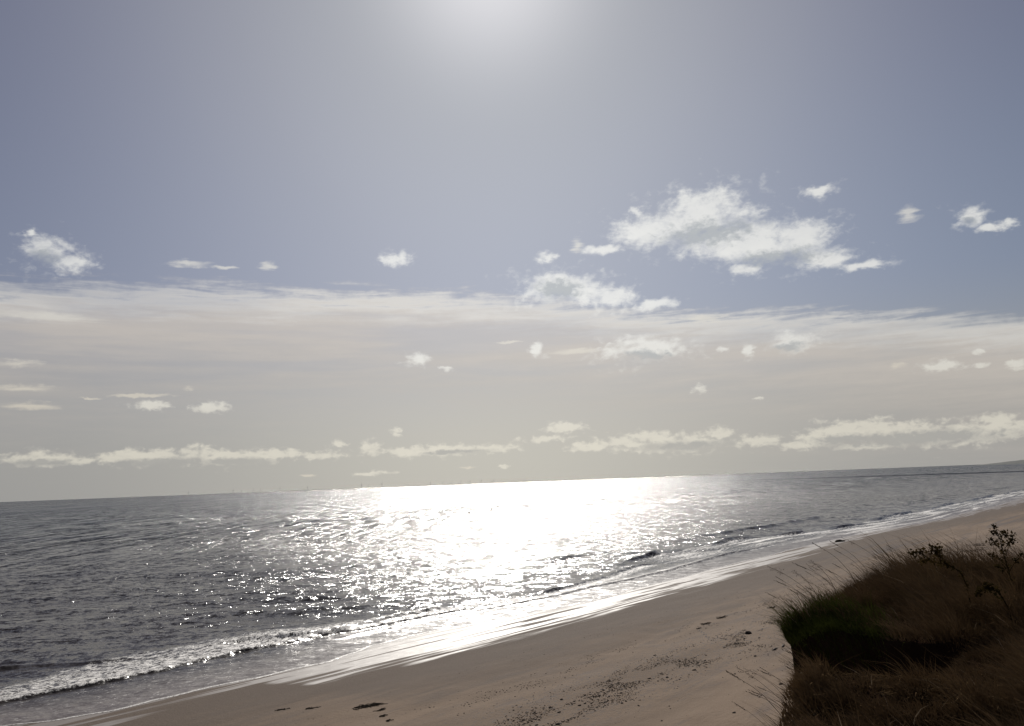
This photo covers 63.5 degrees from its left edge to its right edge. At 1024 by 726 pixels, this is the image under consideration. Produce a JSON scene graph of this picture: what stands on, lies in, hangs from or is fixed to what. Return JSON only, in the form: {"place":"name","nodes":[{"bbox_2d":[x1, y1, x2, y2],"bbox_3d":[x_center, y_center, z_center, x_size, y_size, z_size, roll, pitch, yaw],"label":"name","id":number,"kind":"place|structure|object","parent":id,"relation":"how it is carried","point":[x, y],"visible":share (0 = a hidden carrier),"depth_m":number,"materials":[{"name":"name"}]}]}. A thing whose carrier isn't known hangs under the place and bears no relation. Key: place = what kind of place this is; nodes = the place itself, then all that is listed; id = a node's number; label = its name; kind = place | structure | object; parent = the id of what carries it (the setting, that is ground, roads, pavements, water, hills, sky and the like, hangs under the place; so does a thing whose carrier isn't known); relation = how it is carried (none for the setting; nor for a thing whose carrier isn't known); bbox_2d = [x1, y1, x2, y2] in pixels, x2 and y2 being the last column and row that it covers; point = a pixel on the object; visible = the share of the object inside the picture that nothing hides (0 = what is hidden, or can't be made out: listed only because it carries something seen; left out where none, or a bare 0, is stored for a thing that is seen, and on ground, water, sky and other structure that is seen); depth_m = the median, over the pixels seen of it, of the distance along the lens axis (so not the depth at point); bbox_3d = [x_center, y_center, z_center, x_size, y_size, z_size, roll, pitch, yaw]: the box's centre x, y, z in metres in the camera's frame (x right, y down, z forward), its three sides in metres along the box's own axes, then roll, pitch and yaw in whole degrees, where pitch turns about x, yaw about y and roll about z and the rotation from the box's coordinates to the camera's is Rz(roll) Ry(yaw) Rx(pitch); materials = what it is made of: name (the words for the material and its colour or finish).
{"place":"outdoors","nodes":[
{"label":"outdoors","id":0,"kind":"place"},
{"bbox_2d":[0,464,1023,725],"bbox_3d":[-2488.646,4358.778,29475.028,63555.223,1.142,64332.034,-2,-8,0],"label":"sea","id":1,"kind":"structure","parent":0,"point":[110,604],"depth_m":154.87,"materials":[{"name":"liquid"}]},
{"bbox_2d":[0,0,1023,501],"label":"sky","id":2,"kind":"structure","parent":0,"point":[247,246],"materials":[{"name":"blue"}]},
{"bbox_2d":[10,498,1023,725],"bbox_3d":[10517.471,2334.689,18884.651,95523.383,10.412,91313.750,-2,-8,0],"label":"beach","id":3,"kind":"structure","parent":0,"point":[398,675],"depth_m":56.47,"materials":[{"name":"beige sand"}]},
{"bbox_2d":[352,702,387,709],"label":"seaweed","id":4,"kind":"object","parent":3,"relation":"on","point":[368,705],"visible":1,"depth_m":47.77,"materials":[{"name":"black plant"}]},
{"bbox_2d":[285,542,1006,725],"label":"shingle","id":5,"kind":"object","parent":3,"relation":"on","point":[736,641],"visible":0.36,"depth_m":50.32,"materials":[{"name":"stone"}]},
{"bbox_2d":[737,521,1023,725],"bbox_3d":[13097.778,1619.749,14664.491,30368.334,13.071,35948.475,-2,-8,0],"label":"clifftop ground","id":6,"kind":"structure","parent":0,"point":[914,650],"depth_m":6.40,"materials":[{"name":"plant"}]},
{"bbox_2d":[726,671,785,723],"bbox_3d":[1.333,1.847,4.440,0.344,0.394,0.019,-2,-8,2],"label":"grass stalk","id":7,"kind":"object","parent":6,"relation":"on","point":[757,690],"depth_m":4.46,"materials":[{"name":"brown plant"}]},
{"bbox_2d":[735,665,800,724],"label":"grass stalk","id":8,"kind":"object","parent":6,"relation":"on","point":[752,676],"depth_m":4.58,"materials":[{"name":"brown plant"}]},
{"bbox_2d":[756,580,903,675],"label":"green grass","id":9,"kind":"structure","parent":6,"relation":"on","point":[800,629],"depth_m":6.92,"materials":[{"name":"green plant"}]},
{"bbox_2d":[908,542,972,613],"bbox_3d":[3.550,1.829,6.834,0.496,0.700,0.107,-2,-8,0],"label":"weed plant","id":10,"kind":"object","parent":6,"relation":"on","point":[937,555],"visible":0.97,"depth_m":6.87,"materials":[{"name":"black plant"}]},
{"bbox_2d":[974,581,1012,621],"bbox_3d":[3.659,1.862,6.284,0.276,0.399,0.090,-1,-8,-8],"label":"weed plant","id":11,"kind":"object","parent":6,"relation":"on","point":[986,585],"visible":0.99,"depth_m":6.29,"materials":[{"name":"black plant"}]},
{"bbox_2d":[985,523,1023,585],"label":"weed plant","id":12,"kind":"object","parent":6,"relation":"on","point":[1006,535],"visible":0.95,"depth_m":7.20,"materials":[{"name":"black plant"}]},
{"bbox_2d":[982,460,1023,464],"bbox_3d":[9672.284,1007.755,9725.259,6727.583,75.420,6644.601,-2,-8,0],"label":"headland","id":13,"kind":"structure","parent":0,"point":[1016,462],"depth_m":11284.60,"materials":[{"name":"grey"}]}
]}

